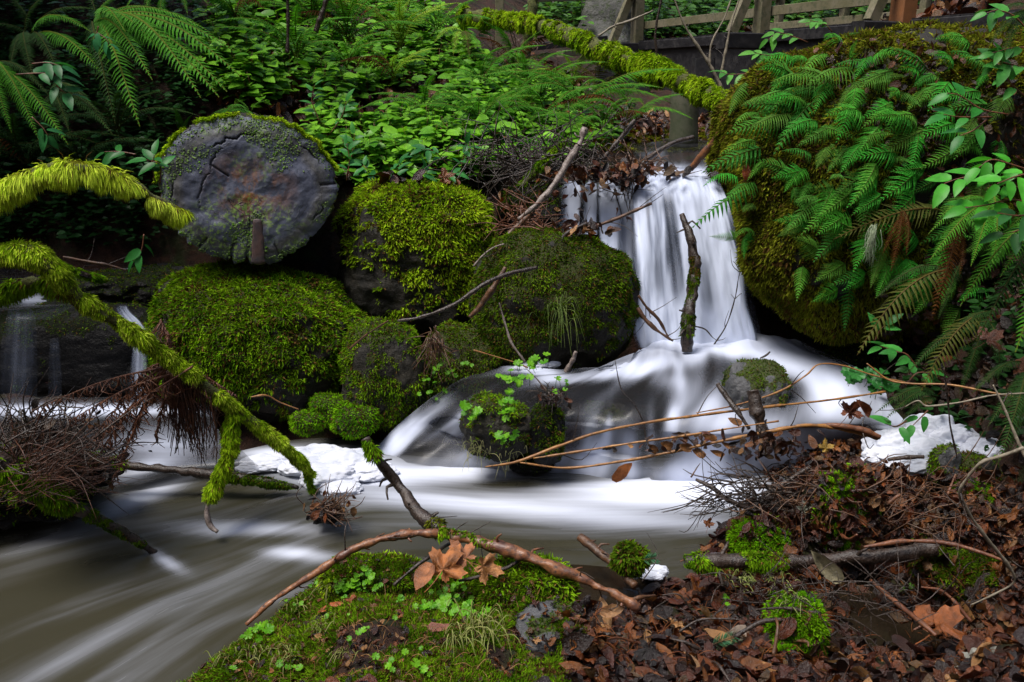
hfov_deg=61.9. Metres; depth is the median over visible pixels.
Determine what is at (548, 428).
mossy rock
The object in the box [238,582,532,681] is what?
grass
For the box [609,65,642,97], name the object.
fern
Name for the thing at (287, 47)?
sapling
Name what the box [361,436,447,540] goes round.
stick
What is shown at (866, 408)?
dead leaf
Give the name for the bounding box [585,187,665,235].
stick
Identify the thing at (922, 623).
stick
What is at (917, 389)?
fern
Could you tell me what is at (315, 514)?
leaf litter
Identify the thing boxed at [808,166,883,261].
fern
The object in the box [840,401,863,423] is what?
dead leaf
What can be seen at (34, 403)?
leaf litter
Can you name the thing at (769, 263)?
mossy boulder
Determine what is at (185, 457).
side pool water
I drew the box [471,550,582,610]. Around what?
mossy rock
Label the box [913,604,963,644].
dead leaf
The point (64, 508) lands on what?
branch
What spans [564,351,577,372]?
stick
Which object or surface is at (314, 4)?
fern
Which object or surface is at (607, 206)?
waterfall
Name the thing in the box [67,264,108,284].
moss
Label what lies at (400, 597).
herb
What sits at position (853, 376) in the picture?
herb
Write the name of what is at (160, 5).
fern
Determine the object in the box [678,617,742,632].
stick
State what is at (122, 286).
wet rock
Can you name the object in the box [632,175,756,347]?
waterfall
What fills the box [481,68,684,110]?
fern
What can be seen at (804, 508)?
dead leaf
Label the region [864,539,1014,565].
stick
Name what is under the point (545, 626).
grey rock
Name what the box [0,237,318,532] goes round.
branch
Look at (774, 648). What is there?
stick
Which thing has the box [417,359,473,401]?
herb
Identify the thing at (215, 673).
moss
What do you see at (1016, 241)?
salal shrub
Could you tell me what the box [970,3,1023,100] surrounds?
salal shrub
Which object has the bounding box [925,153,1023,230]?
salal shrub
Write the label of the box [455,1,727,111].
fallen trunk
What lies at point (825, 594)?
twig litter
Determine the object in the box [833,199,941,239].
fern
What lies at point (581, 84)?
fern
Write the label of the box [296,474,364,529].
twig litter
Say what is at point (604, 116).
fern
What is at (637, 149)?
leaf litter
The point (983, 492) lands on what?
moss
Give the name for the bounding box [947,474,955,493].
stick
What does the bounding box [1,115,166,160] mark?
fern
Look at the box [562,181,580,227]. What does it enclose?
waterfall
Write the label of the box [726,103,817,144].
fern
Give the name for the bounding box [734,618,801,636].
stick
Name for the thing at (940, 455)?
mossy rock
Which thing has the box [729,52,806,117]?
fern
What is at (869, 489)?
stick
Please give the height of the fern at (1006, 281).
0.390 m
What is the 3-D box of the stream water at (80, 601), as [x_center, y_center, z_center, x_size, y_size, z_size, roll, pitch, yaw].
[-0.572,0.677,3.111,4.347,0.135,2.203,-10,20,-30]
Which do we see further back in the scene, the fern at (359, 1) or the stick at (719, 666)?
the fern at (359, 1)
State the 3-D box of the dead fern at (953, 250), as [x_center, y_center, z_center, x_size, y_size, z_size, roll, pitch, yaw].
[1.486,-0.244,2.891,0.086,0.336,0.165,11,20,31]
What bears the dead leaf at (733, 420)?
hanging from the stick at (616, 445)
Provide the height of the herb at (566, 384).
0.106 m
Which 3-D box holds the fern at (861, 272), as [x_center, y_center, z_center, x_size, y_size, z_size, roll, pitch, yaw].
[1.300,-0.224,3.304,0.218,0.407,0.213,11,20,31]
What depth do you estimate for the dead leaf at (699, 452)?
2.79 m
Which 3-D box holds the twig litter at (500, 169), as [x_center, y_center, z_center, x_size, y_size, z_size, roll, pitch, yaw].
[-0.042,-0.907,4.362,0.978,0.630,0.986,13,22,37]
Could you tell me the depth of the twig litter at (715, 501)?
2.64 m
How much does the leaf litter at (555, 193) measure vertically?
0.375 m
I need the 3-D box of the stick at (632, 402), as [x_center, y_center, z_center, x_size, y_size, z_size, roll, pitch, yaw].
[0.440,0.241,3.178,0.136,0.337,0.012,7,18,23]
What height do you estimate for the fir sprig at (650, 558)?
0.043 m
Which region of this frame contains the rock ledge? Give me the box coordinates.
[0,297,160,401]
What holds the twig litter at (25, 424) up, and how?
on the mossy rock at (11, 517)
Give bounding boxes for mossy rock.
[315,549,421,602]
[458,389,531,461]
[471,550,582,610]
[525,403,566,465]
[607,539,651,578]
[726,513,792,551]
[761,600,826,645]
[810,463,882,551]
[907,533,971,602]
[925,442,961,483]
[956,449,1000,482]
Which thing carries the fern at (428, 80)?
on the undergrowth at (394, 129)
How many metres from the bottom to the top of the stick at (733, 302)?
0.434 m
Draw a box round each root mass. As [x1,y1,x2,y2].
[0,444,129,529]
[311,506,341,524]
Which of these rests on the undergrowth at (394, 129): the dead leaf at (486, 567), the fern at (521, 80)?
the fern at (521, 80)
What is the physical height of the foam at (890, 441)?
0.213 m
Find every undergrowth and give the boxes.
[0,0,241,246]
[181,0,551,185]
[470,61,623,165]
[523,0,934,38]
[880,221,1023,450]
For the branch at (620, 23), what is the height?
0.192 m
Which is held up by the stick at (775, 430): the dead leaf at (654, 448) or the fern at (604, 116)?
the dead leaf at (654, 448)
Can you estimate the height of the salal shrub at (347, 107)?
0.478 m
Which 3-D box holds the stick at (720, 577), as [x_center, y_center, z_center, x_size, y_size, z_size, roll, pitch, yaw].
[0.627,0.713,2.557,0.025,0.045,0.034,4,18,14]
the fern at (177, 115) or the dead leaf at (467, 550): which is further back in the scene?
the fern at (177, 115)
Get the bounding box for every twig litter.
[0,368,163,514]
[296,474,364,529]
[399,101,620,221]
[407,325,463,382]
[454,96,634,217]
[462,14,557,73]
[468,185,566,240]
[525,381,575,411]
[581,180,644,219]
[585,124,701,220]
[642,525,1023,659]
[651,444,749,532]
[663,446,819,546]
[690,431,983,550]
[883,425,1023,555]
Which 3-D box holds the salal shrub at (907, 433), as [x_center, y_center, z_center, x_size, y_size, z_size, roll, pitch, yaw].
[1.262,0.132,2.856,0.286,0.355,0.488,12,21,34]
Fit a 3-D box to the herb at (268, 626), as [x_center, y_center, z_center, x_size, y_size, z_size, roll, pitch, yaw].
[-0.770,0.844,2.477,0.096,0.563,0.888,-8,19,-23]
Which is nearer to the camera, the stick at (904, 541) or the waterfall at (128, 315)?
the stick at (904, 541)
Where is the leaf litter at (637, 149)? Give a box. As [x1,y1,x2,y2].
[586,120,710,154]
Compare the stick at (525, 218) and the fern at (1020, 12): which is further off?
the stick at (525, 218)
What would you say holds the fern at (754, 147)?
on the mossy boulder at (769, 263)
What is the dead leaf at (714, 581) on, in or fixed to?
on the leaf litter at (1009, 612)
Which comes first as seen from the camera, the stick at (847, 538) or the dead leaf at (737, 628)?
the dead leaf at (737, 628)
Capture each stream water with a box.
[0,438,784,681]
[638,142,718,179]
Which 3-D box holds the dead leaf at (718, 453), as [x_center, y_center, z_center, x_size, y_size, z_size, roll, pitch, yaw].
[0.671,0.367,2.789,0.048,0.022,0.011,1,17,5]
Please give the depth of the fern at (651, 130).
6.46 m
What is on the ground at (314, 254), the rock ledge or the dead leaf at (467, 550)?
the rock ledge
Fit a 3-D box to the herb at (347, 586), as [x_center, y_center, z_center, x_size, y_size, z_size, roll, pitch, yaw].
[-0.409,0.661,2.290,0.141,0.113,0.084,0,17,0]
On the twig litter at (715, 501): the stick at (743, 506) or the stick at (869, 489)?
the stick at (743, 506)
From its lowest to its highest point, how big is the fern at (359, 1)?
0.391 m
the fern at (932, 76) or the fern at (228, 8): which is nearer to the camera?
the fern at (932, 76)
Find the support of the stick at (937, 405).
on the stick at (947, 398)
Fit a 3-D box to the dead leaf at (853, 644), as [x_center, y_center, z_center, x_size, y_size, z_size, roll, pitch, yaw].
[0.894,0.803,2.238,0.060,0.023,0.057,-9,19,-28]
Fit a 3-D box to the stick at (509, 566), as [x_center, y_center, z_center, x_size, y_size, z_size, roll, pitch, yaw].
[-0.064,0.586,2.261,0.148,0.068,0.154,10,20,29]
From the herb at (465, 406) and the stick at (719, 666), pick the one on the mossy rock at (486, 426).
the herb at (465, 406)
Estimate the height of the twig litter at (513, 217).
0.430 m
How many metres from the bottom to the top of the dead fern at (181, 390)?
0.582 m
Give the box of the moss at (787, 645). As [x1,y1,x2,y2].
[762,589,830,655]
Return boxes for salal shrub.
[16,61,89,152]
[86,26,119,61]
[93,139,174,273]
[300,80,364,175]
[338,130,482,181]
[707,18,831,84]
[868,313,946,443]
[924,82,1007,154]
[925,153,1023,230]
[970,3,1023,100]
[970,208,1023,254]
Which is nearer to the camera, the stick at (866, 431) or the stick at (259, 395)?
the stick at (866, 431)
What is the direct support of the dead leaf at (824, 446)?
on the leaf litter at (770, 446)
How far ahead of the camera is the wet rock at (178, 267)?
4.19 m
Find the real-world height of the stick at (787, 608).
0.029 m
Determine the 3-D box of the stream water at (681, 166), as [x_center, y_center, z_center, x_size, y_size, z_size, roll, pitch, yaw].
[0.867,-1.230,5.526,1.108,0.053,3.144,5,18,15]
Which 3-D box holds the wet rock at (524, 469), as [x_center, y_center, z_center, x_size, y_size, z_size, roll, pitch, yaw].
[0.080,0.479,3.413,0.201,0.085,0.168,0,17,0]
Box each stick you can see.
[63,238,126,270]
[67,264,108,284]
[251,394,298,409]
[349,314,388,349]
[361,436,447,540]
[393,521,490,585]
[397,266,537,321]
[458,531,520,581]
[468,267,506,317]
[473,238,503,266]
[473,350,527,367]
[485,382,885,466]
[499,302,525,362]
[508,195,550,232]
[517,138,569,189]
[520,401,877,468]
[525,367,557,408]
[533,403,778,464]
[561,222,587,241]
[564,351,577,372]
[577,533,637,589]
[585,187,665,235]
[600,632,624,636]
[601,104,637,161]
[607,637,634,642]
[615,361,645,449]
[623,594,655,605]
[635,295,674,335]
[636,307,681,341]
[642,135,694,164]
[662,593,691,611]
[671,638,701,651]
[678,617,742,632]
[683,538,938,575]
[690,136,714,170]
[695,326,724,340]
[695,478,757,516]
[696,356,904,412]
[711,660,730,681]
[714,250,750,343]
[716,383,750,429]
[718,570,725,586]
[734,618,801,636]
[742,448,811,515]
[747,389,775,448]
[755,606,820,614]
[771,617,778,655]
[789,639,809,646]
[803,423,880,448]
[840,533,857,539]
[847,488,877,492]
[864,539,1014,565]
[866,363,1021,397]
[869,579,936,636]
[878,392,1023,410]
[887,455,924,460]
[887,493,900,504]
[921,586,972,622]
[940,446,1023,604]
[943,367,957,458]
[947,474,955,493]
[993,384,1023,456]
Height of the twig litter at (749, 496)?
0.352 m
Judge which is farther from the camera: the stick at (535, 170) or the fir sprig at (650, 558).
the stick at (535, 170)
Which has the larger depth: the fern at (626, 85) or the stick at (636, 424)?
the fern at (626, 85)
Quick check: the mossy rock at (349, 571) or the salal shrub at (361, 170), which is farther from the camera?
the salal shrub at (361, 170)
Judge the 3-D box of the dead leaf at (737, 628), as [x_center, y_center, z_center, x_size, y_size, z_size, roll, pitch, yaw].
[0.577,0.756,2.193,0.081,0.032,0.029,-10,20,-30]
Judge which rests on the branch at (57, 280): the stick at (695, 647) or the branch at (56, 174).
the branch at (56, 174)
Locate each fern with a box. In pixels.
[0,0,107,78]
[0,60,67,153]
[0,113,121,164]
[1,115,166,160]
[25,84,198,134]
[31,319,238,487]
[39,82,111,132]
[83,0,239,126]
[91,0,208,29]
[160,102,192,138]
[206,0,290,21]
[208,3,354,57]
[210,100,262,115]
[263,0,438,44]
[289,0,334,21]
[290,30,401,69]
[322,0,376,21]
[334,46,440,79]
[338,0,454,50]
[359,0,490,31]
[360,74,484,108]
[409,84,551,125]
[429,45,549,83]
[433,11,482,56]
[448,18,575,68]
[452,74,562,107]
[473,84,619,123]
[478,60,608,104]
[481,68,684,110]
[485,50,573,84]
[530,93,660,130]
[539,48,609,85]
[550,88,692,123]
[551,72,583,91]
[569,50,628,93]
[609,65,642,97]
[691,173,757,228]
[702,139,767,180]
[710,227,754,257]
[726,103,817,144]
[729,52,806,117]
[741,86,816,154]
[757,158,853,210]
[771,47,898,94]
[772,195,845,300]
[783,143,848,231]
[790,67,907,116]
[797,99,894,174]
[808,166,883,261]
[811,232,882,331]
[815,230,921,286]
[824,33,859,62]
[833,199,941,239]
[850,222,990,333]
[851,121,982,204]
[857,264,961,354]
[861,82,955,140]
[875,386,936,420]
[878,158,983,282]
[882,46,942,105]
[882,209,911,270]
[907,311,1003,393]
[917,118,1021,280]
[929,187,1004,264]
[930,31,1013,122]
[932,220,967,318]
[960,213,1023,351]
[972,361,1023,462]
[986,2,1023,64]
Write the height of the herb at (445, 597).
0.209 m
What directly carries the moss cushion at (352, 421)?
on the mossy boulder at (382, 376)
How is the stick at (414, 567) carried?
on the moss at (215, 673)
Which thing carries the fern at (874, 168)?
on the mossy boulder at (769, 263)
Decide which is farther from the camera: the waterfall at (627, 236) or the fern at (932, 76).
the waterfall at (627, 236)
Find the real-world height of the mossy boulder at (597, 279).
0.717 m
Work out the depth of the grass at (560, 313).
3.50 m
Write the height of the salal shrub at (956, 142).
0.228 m
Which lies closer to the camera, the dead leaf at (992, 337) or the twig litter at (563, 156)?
the dead leaf at (992, 337)
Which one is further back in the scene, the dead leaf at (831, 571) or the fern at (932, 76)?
the fern at (932, 76)
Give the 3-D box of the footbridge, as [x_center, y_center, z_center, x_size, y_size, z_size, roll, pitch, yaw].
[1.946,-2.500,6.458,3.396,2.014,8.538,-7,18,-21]
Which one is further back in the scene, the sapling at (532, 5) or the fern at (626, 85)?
the sapling at (532, 5)
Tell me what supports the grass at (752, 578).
on the ground at (314, 254)
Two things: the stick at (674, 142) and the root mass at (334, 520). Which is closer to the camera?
the root mass at (334, 520)
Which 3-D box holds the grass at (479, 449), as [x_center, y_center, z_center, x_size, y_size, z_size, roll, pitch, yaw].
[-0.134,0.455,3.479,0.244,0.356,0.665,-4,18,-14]
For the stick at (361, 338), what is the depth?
3.46 m
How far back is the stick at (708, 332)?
3.80 m
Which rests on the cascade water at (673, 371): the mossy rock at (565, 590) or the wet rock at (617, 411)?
the wet rock at (617, 411)
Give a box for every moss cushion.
[287,409,326,436]
[308,391,343,428]
[329,400,383,440]
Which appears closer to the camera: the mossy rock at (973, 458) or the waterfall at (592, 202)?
the mossy rock at (973, 458)
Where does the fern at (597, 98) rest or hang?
on the ground at (314, 254)
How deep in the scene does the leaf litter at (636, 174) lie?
3.92 m
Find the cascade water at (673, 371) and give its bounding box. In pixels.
[378,333,902,480]
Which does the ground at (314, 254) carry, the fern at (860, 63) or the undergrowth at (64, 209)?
the undergrowth at (64, 209)
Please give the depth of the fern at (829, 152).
3.18 m
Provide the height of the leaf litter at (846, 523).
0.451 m
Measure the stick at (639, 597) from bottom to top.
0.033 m
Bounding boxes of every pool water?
[0,400,252,493]
[12,268,127,306]
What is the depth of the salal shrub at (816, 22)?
4.04 m
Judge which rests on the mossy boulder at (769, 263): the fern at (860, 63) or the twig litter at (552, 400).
the fern at (860, 63)
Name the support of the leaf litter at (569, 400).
on the mossy rock at (548, 428)
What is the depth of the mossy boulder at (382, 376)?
3.57 m
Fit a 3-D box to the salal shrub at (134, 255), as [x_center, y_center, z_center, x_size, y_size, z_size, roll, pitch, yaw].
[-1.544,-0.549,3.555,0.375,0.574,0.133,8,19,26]
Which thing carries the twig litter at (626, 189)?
hanging from the twig litter at (631, 158)
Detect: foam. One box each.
[235,443,399,496]
[514,361,560,370]
[642,564,668,580]
[861,413,1003,475]
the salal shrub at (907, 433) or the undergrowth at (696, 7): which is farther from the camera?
the undergrowth at (696, 7)
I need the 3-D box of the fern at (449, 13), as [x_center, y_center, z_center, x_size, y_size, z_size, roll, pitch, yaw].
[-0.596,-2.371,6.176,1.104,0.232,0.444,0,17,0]
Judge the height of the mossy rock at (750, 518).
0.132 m
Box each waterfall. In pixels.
[120,306,142,328]
[135,350,142,400]
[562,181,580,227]
[584,181,596,234]
[598,180,620,249]
[619,186,634,262]
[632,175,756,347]
[633,256,637,277]
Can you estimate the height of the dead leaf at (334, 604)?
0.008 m
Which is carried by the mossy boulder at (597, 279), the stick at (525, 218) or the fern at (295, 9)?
the stick at (525, 218)
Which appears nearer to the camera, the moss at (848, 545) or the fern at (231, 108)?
the moss at (848, 545)
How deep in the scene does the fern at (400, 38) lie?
5.74 m
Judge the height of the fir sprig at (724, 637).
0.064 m
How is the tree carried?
on the ground at (314, 254)
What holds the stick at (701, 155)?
on the mossy boulder at (769, 263)
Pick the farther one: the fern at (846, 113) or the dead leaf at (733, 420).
the fern at (846, 113)
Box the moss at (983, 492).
[949,478,994,503]
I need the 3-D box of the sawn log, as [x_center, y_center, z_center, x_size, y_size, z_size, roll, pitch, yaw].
[-1.437,-0.930,4.809,0.808,0.787,2.471,-4,18,-14]
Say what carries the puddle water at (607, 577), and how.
on the ground at (314, 254)
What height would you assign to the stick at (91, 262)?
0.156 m
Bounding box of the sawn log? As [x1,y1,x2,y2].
[152,111,339,264]
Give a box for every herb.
[229,646,432,676]
[240,620,273,642]
[284,580,404,644]
[333,565,382,594]
[412,571,489,618]
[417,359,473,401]
[459,400,482,422]
[494,373,533,448]
[507,352,550,374]
[552,376,568,395]
[720,459,996,605]
[840,365,899,398]
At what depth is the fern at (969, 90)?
3.11 m
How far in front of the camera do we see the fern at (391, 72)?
5.24 m
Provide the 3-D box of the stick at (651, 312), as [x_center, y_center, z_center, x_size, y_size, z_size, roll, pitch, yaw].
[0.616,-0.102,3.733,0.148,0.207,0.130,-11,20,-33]
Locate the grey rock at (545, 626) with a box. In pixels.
[515,598,599,656]
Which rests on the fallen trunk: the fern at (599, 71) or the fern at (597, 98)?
the fern at (599, 71)
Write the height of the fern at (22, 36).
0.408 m
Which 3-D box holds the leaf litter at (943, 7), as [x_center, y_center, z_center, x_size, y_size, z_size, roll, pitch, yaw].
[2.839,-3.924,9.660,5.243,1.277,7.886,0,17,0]
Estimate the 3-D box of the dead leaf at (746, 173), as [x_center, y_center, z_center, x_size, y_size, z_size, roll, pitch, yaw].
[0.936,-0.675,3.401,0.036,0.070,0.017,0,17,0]
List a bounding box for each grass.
[203,572,361,669]
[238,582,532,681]
[441,597,523,656]
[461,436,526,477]
[525,293,584,356]
[721,568,807,615]
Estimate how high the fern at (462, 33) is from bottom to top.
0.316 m
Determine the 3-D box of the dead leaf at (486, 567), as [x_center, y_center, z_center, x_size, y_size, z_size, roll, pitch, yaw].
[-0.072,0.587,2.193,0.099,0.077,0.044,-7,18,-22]
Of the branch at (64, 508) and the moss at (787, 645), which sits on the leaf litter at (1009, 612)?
the moss at (787, 645)
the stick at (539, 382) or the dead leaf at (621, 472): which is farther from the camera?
the stick at (539, 382)
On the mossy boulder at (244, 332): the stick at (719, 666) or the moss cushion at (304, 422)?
the moss cushion at (304, 422)
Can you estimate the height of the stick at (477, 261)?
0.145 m
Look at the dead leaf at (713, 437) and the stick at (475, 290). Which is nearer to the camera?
the dead leaf at (713, 437)
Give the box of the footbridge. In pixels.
[495,0,1023,147]
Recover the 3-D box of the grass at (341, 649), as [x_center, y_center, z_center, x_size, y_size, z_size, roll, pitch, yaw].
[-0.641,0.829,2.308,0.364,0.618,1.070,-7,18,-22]
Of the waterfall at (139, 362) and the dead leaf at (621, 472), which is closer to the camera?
the dead leaf at (621, 472)
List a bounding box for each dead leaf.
[330,601,342,606]
[345,594,356,603]
[414,562,434,589]
[424,543,467,592]
[427,622,448,631]
[449,539,479,574]
[464,552,504,584]
[599,596,611,627]
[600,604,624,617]
[612,463,631,482]
[649,444,658,453]
[661,441,672,450]
[680,443,691,451]
[692,449,705,457]
[702,433,716,440]
[703,517,714,531]
[705,574,718,589]
[710,450,724,456]
[721,442,735,448]
[728,418,741,425]
[729,625,746,640]
[742,164,750,179]
[796,501,810,518]
[811,551,843,583]
[818,438,833,451]
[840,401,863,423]
[847,640,862,650]
[856,399,871,417]
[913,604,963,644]
[954,646,996,667]
[973,326,1003,349]
[992,526,1022,540]
[1010,356,1023,374]
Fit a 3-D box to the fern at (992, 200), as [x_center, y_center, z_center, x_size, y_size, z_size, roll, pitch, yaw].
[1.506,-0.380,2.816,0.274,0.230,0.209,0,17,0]
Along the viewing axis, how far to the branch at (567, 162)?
3.72 m
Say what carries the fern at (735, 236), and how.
on the mossy boulder at (769, 263)
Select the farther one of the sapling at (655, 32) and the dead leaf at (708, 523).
the sapling at (655, 32)
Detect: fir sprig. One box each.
[643,552,659,565]
[713,630,739,648]
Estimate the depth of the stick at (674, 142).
4.23 m
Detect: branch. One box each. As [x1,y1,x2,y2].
[0,153,195,231]
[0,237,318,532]
[0,452,157,553]
[124,462,298,490]
[245,516,640,625]
[517,127,587,220]
[598,10,652,36]
[677,213,701,352]
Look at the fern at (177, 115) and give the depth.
4.12 m
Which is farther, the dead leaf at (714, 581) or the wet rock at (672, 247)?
the wet rock at (672, 247)
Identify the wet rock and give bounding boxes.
[77,262,180,306]
[172,264,197,273]
[495,177,598,236]
[508,454,555,474]
[583,400,631,449]
[585,178,707,271]
[720,357,792,407]
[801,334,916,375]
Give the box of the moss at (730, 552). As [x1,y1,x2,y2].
[721,550,784,572]
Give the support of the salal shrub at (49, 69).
on the ground at (314, 254)
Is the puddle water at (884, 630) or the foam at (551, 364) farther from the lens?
the foam at (551, 364)
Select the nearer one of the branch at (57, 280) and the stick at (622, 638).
the stick at (622, 638)
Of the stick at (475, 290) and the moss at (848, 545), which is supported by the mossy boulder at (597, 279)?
the stick at (475, 290)
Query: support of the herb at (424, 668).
on the ground at (314, 254)
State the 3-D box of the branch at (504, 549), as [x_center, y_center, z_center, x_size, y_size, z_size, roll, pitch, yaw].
[-0.179,0.611,2.260,1.026,0.279,0.199,0,17,0]
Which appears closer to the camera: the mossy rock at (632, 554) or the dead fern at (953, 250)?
the mossy rock at (632, 554)
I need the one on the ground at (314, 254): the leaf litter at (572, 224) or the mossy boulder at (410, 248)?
the mossy boulder at (410, 248)
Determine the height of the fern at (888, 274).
0.461 m
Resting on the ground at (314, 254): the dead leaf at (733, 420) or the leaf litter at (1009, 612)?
the leaf litter at (1009, 612)
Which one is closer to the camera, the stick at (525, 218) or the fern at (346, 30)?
the stick at (525, 218)
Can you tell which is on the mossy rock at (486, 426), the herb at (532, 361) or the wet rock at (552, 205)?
the herb at (532, 361)
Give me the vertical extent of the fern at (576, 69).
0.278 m
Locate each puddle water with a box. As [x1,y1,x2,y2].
[567,564,654,609]
[820,570,939,654]
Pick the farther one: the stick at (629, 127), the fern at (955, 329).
the stick at (629, 127)
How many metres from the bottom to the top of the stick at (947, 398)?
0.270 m
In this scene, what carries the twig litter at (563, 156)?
on the twig litter at (500, 169)
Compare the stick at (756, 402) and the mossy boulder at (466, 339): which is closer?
the stick at (756, 402)
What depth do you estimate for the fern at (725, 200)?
3.44 m
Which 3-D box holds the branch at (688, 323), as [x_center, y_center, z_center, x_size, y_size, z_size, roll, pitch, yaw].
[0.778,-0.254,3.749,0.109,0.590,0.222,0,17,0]
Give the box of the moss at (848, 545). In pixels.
[818,469,872,550]
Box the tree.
[576,0,644,41]
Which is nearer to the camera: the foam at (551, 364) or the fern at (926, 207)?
the fern at (926, 207)
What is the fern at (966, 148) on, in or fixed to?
on the mossy boulder at (769, 263)
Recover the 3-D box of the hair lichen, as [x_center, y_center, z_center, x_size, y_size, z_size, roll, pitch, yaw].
[1.273,-0.335,3.034,0.071,0.168,0.054,0,17,0]
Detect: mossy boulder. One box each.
[141,258,368,422]
[330,176,498,331]
[336,315,430,432]
[424,319,519,416]
[467,226,641,373]
[704,17,1023,347]
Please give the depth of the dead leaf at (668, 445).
2.79 m
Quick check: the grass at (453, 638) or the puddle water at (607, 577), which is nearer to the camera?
the grass at (453, 638)
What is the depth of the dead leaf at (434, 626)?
1.94 m
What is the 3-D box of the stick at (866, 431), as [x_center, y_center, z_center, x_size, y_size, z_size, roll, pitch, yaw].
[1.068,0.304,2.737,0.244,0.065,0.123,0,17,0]
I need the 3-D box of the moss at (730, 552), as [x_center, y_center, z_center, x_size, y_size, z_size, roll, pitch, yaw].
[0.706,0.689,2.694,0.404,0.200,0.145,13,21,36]
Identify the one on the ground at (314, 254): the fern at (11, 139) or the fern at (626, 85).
the fern at (11, 139)
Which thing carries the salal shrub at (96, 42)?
on the ground at (314, 254)
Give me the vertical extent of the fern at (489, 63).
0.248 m
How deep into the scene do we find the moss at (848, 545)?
2.51 m
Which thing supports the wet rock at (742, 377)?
on the cascade water at (673, 371)
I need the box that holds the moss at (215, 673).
[171,550,588,681]
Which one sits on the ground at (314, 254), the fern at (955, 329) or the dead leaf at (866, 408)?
the fern at (955, 329)
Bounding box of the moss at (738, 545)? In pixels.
[726,518,790,552]
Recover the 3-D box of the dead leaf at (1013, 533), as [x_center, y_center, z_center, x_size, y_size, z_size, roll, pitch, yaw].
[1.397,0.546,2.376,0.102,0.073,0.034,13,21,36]
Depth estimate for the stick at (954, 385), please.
2.57 m
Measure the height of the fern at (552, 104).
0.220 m
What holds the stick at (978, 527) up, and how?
on the twig litter at (825, 594)
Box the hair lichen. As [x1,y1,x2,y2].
[860,224,881,270]
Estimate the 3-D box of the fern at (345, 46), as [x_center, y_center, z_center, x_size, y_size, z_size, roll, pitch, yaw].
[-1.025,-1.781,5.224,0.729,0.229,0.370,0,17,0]
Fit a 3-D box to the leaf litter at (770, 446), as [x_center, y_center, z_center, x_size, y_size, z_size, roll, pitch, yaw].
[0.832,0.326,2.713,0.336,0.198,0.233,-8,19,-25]
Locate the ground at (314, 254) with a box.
[0,0,1023,681]
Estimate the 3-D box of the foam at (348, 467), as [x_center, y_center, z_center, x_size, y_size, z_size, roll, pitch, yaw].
[-0.778,0.505,3.450,0.634,0.128,0.345,9,19,26]
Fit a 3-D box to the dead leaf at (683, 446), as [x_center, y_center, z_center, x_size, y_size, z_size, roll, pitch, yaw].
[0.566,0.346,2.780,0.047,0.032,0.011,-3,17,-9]
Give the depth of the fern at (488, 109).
4.83 m
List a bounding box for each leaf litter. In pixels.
[24,379,151,490]
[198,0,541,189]
[300,673,550,681]
[303,490,356,526]
[485,157,632,231]
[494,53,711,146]
[525,384,572,408]
[529,157,719,191]
[538,0,1002,39]
[552,213,620,238]
[559,438,1023,681]
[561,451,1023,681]
[586,120,710,154]
[612,431,761,454]
[720,419,823,465]
[740,438,1011,549]
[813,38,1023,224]
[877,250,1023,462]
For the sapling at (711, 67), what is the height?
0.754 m
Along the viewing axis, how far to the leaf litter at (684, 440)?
2.77 m
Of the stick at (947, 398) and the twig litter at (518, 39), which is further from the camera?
the twig litter at (518, 39)
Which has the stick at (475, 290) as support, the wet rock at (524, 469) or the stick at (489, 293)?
the stick at (489, 293)
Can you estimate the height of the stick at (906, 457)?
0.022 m
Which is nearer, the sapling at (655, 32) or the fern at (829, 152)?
the fern at (829, 152)
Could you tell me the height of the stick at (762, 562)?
0.123 m
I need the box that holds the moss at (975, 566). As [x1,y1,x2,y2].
[910,544,999,587]
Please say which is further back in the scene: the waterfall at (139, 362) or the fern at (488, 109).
the fern at (488, 109)
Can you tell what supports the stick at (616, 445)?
on the stick at (775, 430)
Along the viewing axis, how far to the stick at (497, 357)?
3.42 m
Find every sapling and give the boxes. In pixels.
[285,0,289,52]
[313,0,328,32]
[515,0,537,69]
[654,0,661,55]
[664,0,722,86]
[708,0,730,65]
[714,0,739,79]
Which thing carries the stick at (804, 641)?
on the moss at (787, 645)
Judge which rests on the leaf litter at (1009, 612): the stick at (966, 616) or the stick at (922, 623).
the stick at (966, 616)
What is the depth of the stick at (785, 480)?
2.70 m
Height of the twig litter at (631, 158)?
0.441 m

